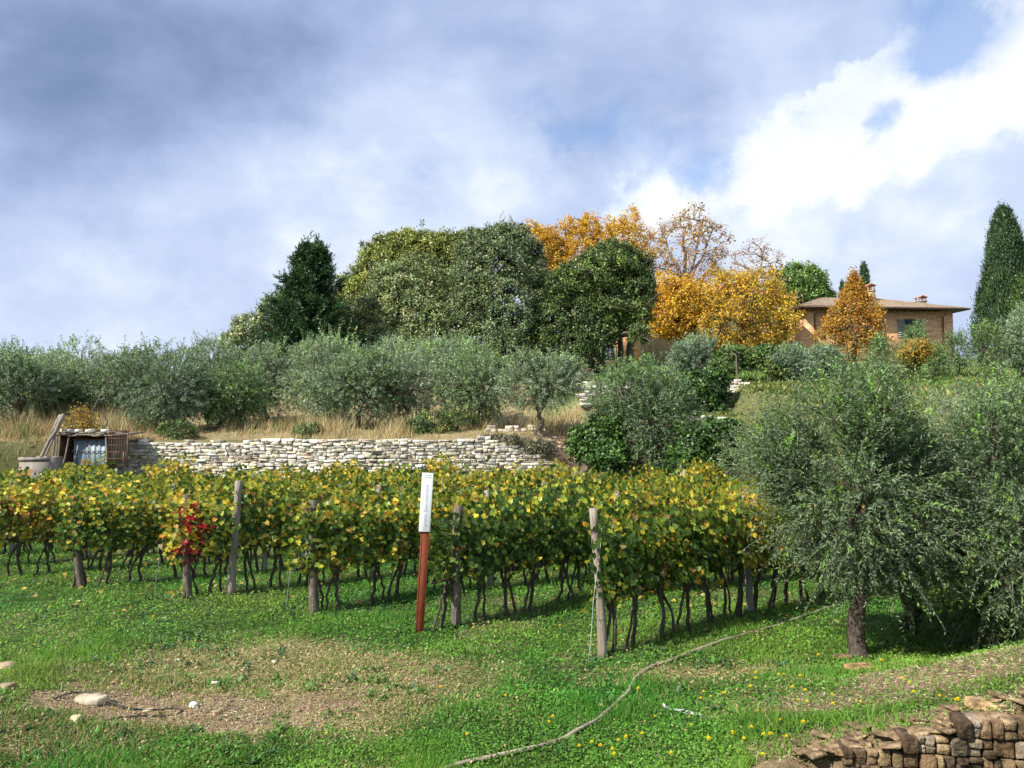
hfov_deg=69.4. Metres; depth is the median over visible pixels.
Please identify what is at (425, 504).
sign post
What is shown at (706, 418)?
dry stone wall
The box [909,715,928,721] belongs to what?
flat stone
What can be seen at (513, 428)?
dry stone wall
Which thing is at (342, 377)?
olive tree
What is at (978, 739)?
stone wall
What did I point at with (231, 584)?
vineyard post
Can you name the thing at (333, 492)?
grapevine
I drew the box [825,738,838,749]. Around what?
flat stone
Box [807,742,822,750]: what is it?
flat stone
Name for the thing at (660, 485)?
grapevine
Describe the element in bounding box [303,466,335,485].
grapevine
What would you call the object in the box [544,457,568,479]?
grapevine
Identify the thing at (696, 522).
grapevine
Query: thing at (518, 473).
grapevine
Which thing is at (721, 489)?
grapevine
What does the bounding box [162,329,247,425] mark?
olive tree
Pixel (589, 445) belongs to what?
ivy bush
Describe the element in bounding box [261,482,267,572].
vineyard post
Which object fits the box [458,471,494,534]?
grapevine
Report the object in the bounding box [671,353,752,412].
bush
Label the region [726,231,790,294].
autumn tree
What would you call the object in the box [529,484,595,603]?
grapevine
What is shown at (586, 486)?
grapevine
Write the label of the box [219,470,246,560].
grapevine
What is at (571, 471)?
grapevine
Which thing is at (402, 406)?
olive tree
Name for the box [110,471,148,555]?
grapevine
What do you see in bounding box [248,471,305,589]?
grapevine
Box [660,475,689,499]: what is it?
grapevine
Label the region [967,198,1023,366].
cypress
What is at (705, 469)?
grapevine
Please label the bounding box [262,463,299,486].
grapevine
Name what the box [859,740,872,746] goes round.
flat stone
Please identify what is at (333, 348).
olive tree
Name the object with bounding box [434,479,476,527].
grapevine
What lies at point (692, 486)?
grapevine
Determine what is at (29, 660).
grass
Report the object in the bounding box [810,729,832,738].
flat stone
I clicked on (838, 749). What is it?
flat stone
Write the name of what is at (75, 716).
stone
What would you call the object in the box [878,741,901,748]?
flat stone
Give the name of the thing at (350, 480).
grapevine
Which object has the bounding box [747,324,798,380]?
hedge bush
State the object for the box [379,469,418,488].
grapevine
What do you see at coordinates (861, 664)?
stone
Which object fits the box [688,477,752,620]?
grapevine
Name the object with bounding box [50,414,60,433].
leaning pole
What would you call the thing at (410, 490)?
grapevine
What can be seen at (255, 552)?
grapevine
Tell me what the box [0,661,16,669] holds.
stone
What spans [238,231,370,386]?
conifer
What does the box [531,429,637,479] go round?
rubble
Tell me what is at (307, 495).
grapevine
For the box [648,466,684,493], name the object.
grapevine
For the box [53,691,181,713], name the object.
irrigation pipe
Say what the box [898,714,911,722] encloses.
flat stone
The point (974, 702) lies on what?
stone
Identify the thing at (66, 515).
grapevine
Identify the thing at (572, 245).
autumn tree
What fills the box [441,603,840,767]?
hose
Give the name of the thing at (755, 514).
grapevine
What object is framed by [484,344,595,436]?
olive tree
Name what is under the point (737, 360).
hedge bush
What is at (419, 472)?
grapevine
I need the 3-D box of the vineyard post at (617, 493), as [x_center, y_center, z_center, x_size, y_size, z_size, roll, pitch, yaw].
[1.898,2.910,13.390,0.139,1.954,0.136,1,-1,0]
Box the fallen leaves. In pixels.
[14,547,955,641]
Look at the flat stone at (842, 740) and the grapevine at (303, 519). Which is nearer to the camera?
the flat stone at (842, 740)
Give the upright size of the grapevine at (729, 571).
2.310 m
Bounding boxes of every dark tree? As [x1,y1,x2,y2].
[610,279,641,370]
[613,274,657,369]
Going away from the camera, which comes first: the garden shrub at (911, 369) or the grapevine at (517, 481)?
the grapevine at (517, 481)
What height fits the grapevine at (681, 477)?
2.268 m
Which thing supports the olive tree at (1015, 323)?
on the ground at (12, 461)
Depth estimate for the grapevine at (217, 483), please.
15.46 m
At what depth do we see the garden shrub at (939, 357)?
49.80 m
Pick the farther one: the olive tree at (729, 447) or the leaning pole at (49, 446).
the leaning pole at (49, 446)
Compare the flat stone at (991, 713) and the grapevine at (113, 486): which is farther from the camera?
the grapevine at (113, 486)
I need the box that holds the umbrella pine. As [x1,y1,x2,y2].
[763,259,837,306]
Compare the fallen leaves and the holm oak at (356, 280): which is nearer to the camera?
the fallen leaves
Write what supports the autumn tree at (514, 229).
on the ground at (12, 461)
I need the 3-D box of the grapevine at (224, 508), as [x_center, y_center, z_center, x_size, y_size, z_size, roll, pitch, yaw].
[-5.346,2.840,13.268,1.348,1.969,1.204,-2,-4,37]
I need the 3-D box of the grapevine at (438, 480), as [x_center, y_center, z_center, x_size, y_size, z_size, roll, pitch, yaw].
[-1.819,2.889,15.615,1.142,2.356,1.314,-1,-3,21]
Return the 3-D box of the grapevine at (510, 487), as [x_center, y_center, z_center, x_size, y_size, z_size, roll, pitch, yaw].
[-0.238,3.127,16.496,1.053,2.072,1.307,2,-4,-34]
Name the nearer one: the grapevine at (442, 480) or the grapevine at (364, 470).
the grapevine at (442, 480)
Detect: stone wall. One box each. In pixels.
[111,436,569,477]
[485,425,580,431]
[574,381,643,409]
[690,415,727,420]
[727,379,749,398]
[836,710,1023,767]
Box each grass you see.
[0,396,586,474]
[0,534,1023,767]
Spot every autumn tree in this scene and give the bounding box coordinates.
[60,402,102,466]
[499,210,518,313]
[516,218,568,275]
[550,209,604,363]
[579,366,595,381]
[595,202,660,267]
[647,267,713,366]
[648,200,735,335]
[680,263,805,370]
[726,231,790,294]
[810,265,893,369]
[897,337,937,377]
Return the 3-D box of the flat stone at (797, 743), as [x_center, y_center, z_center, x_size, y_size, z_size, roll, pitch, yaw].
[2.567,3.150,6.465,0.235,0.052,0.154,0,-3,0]
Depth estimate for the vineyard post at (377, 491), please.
14.88 m
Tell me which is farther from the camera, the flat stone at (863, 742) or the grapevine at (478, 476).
the grapevine at (478, 476)
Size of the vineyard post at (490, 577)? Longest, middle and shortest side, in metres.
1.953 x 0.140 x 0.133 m
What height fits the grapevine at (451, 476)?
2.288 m
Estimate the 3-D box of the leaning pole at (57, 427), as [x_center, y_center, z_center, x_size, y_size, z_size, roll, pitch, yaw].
[-17.469,2.072,28.025,0.955,1.917,0.146,1,-3,-15]
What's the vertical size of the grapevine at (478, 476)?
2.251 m
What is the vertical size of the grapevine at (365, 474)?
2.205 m
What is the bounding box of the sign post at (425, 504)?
[415,473,432,633]
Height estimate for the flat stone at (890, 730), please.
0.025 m
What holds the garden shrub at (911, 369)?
on the ground at (12, 461)
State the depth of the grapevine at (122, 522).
14.28 m
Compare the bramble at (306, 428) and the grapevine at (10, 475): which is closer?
the grapevine at (10, 475)
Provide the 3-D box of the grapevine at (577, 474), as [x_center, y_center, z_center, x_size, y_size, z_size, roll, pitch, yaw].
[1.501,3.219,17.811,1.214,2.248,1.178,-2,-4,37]
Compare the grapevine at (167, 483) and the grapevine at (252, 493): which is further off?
the grapevine at (167, 483)
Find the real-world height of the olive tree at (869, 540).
4.493 m
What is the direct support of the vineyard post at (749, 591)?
on the ground at (12, 461)
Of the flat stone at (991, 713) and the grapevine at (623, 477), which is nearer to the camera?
the flat stone at (991, 713)
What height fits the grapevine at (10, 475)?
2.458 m
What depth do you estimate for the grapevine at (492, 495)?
13.90 m
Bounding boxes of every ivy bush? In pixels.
[557,412,664,474]
[661,411,746,476]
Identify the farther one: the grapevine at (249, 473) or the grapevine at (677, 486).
the grapevine at (249, 473)
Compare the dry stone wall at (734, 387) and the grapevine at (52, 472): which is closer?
the grapevine at (52, 472)
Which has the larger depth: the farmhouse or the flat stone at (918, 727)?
the farmhouse
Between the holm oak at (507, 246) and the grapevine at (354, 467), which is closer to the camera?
the grapevine at (354, 467)
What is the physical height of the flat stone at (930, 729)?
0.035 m
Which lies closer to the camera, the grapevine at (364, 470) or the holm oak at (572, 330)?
the grapevine at (364, 470)
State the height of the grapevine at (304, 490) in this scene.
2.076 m
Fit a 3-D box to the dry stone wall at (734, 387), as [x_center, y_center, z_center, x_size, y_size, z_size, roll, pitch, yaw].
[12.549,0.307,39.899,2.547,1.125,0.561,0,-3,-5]
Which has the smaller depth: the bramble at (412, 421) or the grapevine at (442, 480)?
the grapevine at (442, 480)
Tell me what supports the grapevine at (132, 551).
on the ground at (12, 461)
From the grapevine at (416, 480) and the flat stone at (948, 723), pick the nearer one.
the flat stone at (948, 723)
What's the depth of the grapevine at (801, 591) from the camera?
13.55 m
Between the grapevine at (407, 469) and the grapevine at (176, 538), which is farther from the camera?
the grapevine at (407, 469)
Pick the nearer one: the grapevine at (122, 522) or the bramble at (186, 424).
the grapevine at (122, 522)
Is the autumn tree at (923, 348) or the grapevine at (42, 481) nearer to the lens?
the grapevine at (42, 481)
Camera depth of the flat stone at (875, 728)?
6.33 m
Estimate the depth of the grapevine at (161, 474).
20.74 m
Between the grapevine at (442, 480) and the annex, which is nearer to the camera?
the grapevine at (442, 480)
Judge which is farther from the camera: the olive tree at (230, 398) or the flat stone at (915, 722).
the olive tree at (230, 398)
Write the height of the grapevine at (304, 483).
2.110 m
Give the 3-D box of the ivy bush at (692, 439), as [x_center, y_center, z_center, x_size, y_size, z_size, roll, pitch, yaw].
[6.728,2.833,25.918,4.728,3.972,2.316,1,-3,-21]
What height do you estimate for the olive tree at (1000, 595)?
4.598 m
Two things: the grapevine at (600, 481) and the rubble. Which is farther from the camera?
the rubble
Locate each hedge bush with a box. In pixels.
[703,341,754,378]
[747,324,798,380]
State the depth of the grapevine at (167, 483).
17.03 m
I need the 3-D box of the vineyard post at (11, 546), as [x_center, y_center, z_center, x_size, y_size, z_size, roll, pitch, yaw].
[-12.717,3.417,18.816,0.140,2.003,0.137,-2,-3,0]
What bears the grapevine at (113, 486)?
on the ground at (12, 461)
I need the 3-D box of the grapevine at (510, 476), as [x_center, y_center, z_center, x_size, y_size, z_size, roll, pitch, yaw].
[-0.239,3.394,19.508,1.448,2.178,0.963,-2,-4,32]
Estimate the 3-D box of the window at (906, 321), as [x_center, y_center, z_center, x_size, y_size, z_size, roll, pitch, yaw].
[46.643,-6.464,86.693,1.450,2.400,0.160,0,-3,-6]
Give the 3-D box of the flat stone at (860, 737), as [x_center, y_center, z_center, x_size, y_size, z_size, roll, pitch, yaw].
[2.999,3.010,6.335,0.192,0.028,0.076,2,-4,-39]
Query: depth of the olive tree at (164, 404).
33.86 m
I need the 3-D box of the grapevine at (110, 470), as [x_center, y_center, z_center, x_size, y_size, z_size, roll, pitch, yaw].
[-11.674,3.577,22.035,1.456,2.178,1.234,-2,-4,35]
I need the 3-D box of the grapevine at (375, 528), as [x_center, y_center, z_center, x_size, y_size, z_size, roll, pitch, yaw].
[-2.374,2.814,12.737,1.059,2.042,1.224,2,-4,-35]
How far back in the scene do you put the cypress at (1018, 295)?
67.48 m
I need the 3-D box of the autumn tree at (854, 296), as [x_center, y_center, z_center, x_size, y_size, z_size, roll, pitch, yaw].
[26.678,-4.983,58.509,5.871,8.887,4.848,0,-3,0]
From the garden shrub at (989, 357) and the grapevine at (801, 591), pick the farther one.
the garden shrub at (989, 357)
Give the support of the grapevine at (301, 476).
on the ground at (12, 461)
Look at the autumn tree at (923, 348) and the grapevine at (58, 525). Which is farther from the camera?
the autumn tree at (923, 348)
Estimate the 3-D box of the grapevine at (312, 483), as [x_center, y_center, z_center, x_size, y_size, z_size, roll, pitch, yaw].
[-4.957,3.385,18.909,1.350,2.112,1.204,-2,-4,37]
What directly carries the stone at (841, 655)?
on the ground at (12, 461)
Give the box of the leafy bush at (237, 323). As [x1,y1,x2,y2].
[217,290,286,355]
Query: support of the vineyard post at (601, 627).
on the ground at (12, 461)
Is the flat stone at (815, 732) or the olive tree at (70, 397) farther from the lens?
the olive tree at (70, 397)
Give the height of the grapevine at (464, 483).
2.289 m
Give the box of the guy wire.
[588,529,601,662]
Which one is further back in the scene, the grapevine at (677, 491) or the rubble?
the rubble
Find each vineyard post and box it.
[9,481,14,553]
[71,494,84,588]
[86,482,91,558]
[169,484,175,565]
[182,494,191,598]
[227,481,241,594]
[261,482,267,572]
[308,500,318,613]
[369,485,380,579]
[451,505,462,627]
[484,490,493,587]
[589,508,607,657]
[613,491,619,584]
[740,494,753,612]
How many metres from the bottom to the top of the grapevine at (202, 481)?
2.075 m
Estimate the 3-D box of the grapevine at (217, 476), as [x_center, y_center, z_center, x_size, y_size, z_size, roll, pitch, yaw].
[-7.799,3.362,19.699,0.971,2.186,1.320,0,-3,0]
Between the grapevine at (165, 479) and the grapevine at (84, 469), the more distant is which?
the grapevine at (84, 469)
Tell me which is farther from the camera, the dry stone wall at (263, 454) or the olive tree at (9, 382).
the olive tree at (9, 382)
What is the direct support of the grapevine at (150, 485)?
on the ground at (12, 461)
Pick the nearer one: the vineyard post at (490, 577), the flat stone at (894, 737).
the flat stone at (894, 737)
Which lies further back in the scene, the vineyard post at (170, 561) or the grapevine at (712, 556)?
the vineyard post at (170, 561)
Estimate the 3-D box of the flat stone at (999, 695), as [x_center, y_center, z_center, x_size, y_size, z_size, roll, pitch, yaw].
[4.162,2.656,6.294,0.200,0.097,0.075,0,-3,-4]
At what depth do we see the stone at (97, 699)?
7.75 m
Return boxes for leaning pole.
[40,414,65,456]
[45,436,54,455]
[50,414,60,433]
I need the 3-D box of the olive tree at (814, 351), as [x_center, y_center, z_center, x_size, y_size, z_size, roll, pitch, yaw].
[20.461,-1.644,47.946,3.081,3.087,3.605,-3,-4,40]
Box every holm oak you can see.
[336,229,417,334]
[343,249,481,371]
[385,220,490,333]
[432,220,558,371]
[527,274,617,373]
[540,235,677,374]
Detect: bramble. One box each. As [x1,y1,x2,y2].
[153,417,200,439]
[290,413,332,438]
[403,405,438,434]
[413,408,463,433]
[426,407,485,430]
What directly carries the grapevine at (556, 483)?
on the ground at (12, 461)
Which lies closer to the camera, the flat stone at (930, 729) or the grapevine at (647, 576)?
the flat stone at (930, 729)
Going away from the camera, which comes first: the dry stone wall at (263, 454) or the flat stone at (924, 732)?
the flat stone at (924, 732)
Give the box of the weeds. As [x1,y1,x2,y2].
[0,578,989,767]
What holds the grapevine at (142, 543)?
on the ground at (12, 461)
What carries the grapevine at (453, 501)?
on the ground at (12, 461)
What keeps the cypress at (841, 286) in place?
on the ground at (12, 461)
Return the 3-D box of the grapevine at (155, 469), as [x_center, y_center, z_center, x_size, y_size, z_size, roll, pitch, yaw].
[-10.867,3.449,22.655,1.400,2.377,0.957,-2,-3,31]
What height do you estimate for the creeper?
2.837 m
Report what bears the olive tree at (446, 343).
on the ground at (12, 461)
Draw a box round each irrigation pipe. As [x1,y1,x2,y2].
[1,715,168,731]
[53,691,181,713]
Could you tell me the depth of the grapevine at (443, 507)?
13.15 m
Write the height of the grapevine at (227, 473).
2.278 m
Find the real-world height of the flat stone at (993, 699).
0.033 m
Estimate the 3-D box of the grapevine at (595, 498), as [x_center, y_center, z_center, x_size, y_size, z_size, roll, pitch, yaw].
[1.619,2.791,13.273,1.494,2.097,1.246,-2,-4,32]
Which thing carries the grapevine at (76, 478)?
on the ground at (12, 461)
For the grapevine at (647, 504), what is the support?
on the ground at (12, 461)
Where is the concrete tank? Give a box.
[17,456,62,477]
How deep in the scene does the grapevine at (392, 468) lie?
22.18 m
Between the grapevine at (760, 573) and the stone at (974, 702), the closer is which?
the stone at (974, 702)
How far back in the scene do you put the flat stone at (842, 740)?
6.27 m
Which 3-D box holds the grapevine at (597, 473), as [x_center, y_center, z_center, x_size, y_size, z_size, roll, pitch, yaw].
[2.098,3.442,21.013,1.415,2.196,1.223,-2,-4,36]
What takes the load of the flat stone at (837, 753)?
on the stone wall at (978, 739)
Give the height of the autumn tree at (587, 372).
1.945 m
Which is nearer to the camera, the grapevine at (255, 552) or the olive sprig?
the olive sprig
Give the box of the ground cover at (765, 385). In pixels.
[570,367,1023,484]
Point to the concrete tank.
(35, 464)
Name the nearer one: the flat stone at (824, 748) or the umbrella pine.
the flat stone at (824, 748)
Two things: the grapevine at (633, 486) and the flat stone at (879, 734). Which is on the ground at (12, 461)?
the grapevine at (633, 486)
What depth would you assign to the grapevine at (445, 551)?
11.19 m
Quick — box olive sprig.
[663,703,704,718]
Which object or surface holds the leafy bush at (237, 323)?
on the ground at (12, 461)
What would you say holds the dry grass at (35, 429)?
on the ground at (12, 461)
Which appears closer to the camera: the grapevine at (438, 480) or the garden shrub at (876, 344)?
the grapevine at (438, 480)
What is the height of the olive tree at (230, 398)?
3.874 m
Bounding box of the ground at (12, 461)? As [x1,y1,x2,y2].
[0,359,1023,767]
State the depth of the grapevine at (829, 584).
14.14 m
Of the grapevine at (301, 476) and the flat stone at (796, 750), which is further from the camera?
the grapevine at (301, 476)
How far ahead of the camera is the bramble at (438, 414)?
33.65 m
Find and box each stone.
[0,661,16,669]
[0,682,16,692]
[70,714,82,721]
[73,693,107,706]
[143,708,153,711]
[189,701,197,707]
[791,739,808,746]
[791,747,807,754]
[802,749,827,759]
[807,737,823,743]
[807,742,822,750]
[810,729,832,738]
[816,744,834,753]
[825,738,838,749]
[831,746,842,752]
[832,653,852,659]
[834,750,853,757]
[840,738,865,749]
[843,662,875,670]
[843,727,861,735]
[843,733,858,742]
[844,741,860,749]
[845,721,871,729]
[854,730,869,739]
[858,738,867,745]
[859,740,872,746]
[862,723,876,727]
[870,732,888,737]
[872,727,884,731]
[872,735,889,740]
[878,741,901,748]
[881,731,899,740]
[884,727,895,733]
[885,721,897,727]
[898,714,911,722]
[907,729,929,735]
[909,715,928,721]
[909,724,931,729]
[910,719,924,724]
[924,726,943,733]
[932,712,948,723]
[934,721,945,727]
[936,704,953,712]
[936,726,956,734]
[940,717,952,726]
[945,704,966,710]
[963,696,999,710]
[982,710,999,719]
[987,689,1007,699]
[991,697,1001,701]
[992,702,1007,707]
[993,695,1011,700]
[1009,698,1023,704]
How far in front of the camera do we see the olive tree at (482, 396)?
35.42 m
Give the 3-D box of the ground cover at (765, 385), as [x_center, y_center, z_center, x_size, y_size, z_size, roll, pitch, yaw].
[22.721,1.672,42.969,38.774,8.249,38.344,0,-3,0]
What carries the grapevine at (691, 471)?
on the ground at (12, 461)
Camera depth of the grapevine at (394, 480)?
17.73 m
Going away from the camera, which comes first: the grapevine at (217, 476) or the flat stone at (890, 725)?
the flat stone at (890, 725)
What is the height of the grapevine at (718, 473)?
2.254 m
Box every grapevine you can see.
[0,469,20,553]
[0,471,14,540]
[0,476,45,577]
[1,468,30,480]
[5,466,47,553]
[7,477,36,562]
[24,473,75,575]
[27,471,64,561]
[40,462,66,480]
[47,481,114,588]
[55,485,96,568]
[58,466,100,559]
[61,462,89,474]
[70,468,94,481]
[76,490,136,586]
[78,464,110,481]
[80,454,109,477]
[83,476,132,570]
[84,474,121,558]
[103,462,136,544]
[105,468,130,479]
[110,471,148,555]
[111,485,156,567]
[112,487,166,582]
[128,473,164,554]
[135,479,191,579]
[137,483,173,565]
[141,458,175,479]
[144,482,220,598]
[148,471,180,490]
[154,473,190,551]
[161,452,195,481]
[164,475,200,562]
[177,465,211,485]
[177,485,248,595]
[180,473,222,577]
[191,466,219,479]
[194,479,226,563]
[203,469,232,547]
[205,476,246,574]
[219,466,272,589]
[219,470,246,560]
[221,464,250,546]
[229,474,277,572]
[246,465,278,546]
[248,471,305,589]
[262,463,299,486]
[264,479,302,570]
[277,483,353,611]
[280,466,314,483]
[281,481,330,585]
[282,473,313,555]
[293,477,325,568]
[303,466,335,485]
[304,477,348,551]
[306,473,330,490]
[306,488,372,611]
[311,476,355,584]
[315,467,353,484]
[320,472,359,488]
[321,460,345,482]
[331,464,367,486]
[335,479,363,560]
[336,458,361,482]
[337,474,392,579]
[340,471,383,494]
[345,485,412,602]
[353,461,391,556]
[354,467,393,478]
[359,477,410,578]
[370,466,395,532]
[375,488,434,600]
[376,461,409,481]
[379,464,412,554]
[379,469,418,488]
[385,479,420,574]
[393,461,424,480]
[395,488,453,592]
[396,473,440,559]
[405,502,492,628]
[408,468,438,481]
[410,470,454,488]
[412,465,453,571]
[420,451,456,477]
[425,468,469,492]
[429,455,470,479]
[431,482,475,590]
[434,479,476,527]
[445,497,522,622]
[448,477,504,589]
[454,466,495,498]
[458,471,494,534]
[470,477,523,562]
[470,484,548,616]
[472,464,503,483]
[476,475,509,493]
[479,477,528,585]
[486,471,527,488]
[487,456,512,481]
[492,479,534,563]
[496,482,575,614]
[500,462,545,487]
[502,466,532,483]
[502,485,552,585]
[514,470,547,556]
[517,470,574,582]
[518,468,556,486]
[529,461,552,481]
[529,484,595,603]
[538,462,578,484]
[538,471,575,560]
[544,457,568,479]
[548,464,587,579]
[551,467,590,480]
[552,492,623,602]
[563,471,611,574]
[564,472,587,561]
[564,495,658,654]
[568,466,604,503]
[577,468,601,539]
[578,478,636,593]
[583,475,629,521]
[586,466,630,491]
[589,503,674,650]
[594,472,659,559]
[603,472,629,485]
[608,477,646,509]
[610,502,706,638]
[618,466,675,516]
[620,469,661,553]
[622,480,680,588]
[629,462,667,480]
[636,478,687,560]
[638,470,675,491]
[638,483,696,583]
[642,474,716,630]
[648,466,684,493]
[659,471,704,491]
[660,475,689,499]
[661,490,754,623]
[663,495,703,587]
[671,474,716,556]
[676,461,710,484]
[679,480,735,587]
[680,456,718,483]
[681,482,723,550]
[683,473,717,487]
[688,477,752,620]
[691,478,753,585]
[692,461,731,486]
[706,474,767,582]
[712,473,775,618]
[719,477,771,579]
[727,487,799,610]
[754,486,809,607]
[756,494,817,605]
[775,493,831,601]
[811,507,832,597]
[814,515,838,596]
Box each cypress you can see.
[837,279,844,297]
[859,260,872,289]
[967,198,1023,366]
[989,265,1023,367]
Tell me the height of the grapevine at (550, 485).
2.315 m
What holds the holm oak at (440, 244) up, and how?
on the ground at (12, 461)
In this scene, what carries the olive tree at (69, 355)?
on the ground at (12, 461)
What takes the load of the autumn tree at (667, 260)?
on the ground at (12, 461)
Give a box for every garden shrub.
[861,329,895,375]
[884,330,928,379]
[899,313,936,374]
[921,331,953,377]
[941,324,973,374]
[957,316,1023,377]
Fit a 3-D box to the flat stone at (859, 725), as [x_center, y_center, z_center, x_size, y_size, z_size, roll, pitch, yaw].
[3.050,3.002,6.495,0.226,0.038,0.132,0,-3,0]
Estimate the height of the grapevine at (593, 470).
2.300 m
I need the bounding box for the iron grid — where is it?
[108,424,128,467]
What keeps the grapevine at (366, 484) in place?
on the ground at (12, 461)
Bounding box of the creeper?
[482,424,567,465]
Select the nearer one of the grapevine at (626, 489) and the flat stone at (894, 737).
the flat stone at (894, 737)
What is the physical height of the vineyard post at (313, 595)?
1.925 m
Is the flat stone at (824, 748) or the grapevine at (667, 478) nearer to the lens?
the flat stone at (824, 748)
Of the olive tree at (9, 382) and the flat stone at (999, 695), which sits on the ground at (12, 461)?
the olive tree at (9, 382)
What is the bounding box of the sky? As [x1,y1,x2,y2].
[0,0,1023,396]
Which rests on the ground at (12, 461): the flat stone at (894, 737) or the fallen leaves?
the fallen leaves
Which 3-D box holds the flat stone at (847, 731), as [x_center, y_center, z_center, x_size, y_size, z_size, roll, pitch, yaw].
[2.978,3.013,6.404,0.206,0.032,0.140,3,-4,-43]
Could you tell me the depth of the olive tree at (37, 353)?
41.24 m
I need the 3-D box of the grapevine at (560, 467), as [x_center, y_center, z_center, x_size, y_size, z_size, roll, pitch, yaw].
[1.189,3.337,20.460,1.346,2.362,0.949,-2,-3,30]
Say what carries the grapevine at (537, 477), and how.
on the ground at (12, 461)
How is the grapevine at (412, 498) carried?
on the ground at (12, 461)
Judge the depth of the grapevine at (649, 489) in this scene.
16.38 m
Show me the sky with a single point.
(161, 161)
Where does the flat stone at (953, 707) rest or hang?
on the flat stone at (941, 707)
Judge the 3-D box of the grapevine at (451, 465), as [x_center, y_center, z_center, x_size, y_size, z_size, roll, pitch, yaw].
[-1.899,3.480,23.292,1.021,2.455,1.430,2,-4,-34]
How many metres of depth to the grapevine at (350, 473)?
21.78 m
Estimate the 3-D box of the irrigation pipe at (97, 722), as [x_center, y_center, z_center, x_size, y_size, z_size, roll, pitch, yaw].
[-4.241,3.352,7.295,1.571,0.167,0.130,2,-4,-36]
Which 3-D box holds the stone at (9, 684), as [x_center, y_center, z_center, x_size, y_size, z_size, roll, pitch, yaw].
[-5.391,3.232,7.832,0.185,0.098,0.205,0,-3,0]
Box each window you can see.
[605,346,615,361]
[904,319,915,336]
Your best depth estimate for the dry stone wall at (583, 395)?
39.93 m
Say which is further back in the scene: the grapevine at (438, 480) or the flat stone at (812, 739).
the grapevine at (438, 480)
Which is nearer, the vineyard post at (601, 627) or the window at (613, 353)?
the vineyard post at (601, 627)
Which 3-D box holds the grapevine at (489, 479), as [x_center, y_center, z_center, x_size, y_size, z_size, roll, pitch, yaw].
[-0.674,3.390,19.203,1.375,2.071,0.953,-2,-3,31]
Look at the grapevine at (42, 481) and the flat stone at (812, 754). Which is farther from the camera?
the grapevine at (42, 481)
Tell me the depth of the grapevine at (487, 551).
11.55 m
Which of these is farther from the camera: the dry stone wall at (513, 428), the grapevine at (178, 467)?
the dry stone wall at (513, 428)
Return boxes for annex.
[588,319,639,366]
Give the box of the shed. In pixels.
[52,429,145,464]
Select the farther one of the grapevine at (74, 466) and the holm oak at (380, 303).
the holm oak at (380, 303)
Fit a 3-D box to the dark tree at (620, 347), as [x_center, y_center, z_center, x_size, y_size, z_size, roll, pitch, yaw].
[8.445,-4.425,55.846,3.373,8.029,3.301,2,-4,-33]
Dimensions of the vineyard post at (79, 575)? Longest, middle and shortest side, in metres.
1.903 x 0.151 x 0.151 m
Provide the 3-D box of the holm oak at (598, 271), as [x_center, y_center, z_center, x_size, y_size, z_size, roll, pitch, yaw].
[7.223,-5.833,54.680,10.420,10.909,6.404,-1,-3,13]
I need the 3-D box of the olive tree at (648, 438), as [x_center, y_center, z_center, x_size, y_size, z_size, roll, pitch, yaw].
[5.024,1.195,27.560,5.472,6.219,4.956,-2,-4,39]
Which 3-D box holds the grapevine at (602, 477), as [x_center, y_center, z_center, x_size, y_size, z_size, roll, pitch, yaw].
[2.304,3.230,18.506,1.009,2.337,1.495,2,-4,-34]
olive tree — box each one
[0,334,80,424]
[0,337,90,422]
[9,350,105,419]
[22,330,121,414]
[66,335,171,417]
[93,331,221,428]
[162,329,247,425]
[178,349,277,427]
[219,334,307,422]
[271,319,367,423]
[299,339,412,428]
[343,327,457,425]
[397,328,490,422]
[424,336,523,426]
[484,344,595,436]
[571,331,713,480]
[659,326,720,373]
[708,332,1021,657]
[711,407,827,486]
[757,334,822,381]
[807,334,851,379]
[866,346,1023,652]
[912,361,1023,585]
[988,300,1023,377]
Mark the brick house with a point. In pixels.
(899, 315)
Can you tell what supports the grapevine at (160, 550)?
on the ground at (12, 461)
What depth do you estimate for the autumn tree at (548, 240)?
71.64 m
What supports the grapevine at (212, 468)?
on the ground at (12, 461)
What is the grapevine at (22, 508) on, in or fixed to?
on the ground at (12, 461)
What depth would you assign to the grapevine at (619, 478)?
18.94 m
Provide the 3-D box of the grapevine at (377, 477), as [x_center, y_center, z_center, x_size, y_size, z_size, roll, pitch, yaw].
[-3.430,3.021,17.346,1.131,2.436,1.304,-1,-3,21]
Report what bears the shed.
on the ground at (12, 461)
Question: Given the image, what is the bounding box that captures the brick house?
[789,283,970,361]
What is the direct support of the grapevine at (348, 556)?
on the ground at (12, 461)
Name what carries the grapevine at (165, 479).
on the ground at (12, 461)
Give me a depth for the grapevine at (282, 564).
16.14 m
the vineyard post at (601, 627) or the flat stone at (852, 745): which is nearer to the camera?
the flat stone at (852, 745)
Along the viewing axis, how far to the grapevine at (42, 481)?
17.44 m
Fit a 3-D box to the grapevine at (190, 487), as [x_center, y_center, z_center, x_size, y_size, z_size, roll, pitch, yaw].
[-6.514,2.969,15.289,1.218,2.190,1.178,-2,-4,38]
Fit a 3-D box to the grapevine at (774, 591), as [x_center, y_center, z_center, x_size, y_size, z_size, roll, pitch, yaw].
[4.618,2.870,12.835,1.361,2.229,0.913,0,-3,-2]
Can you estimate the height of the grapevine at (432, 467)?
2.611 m
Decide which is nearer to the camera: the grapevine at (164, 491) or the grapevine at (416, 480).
the grapevine at (164, 491)
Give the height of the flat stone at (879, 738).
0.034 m

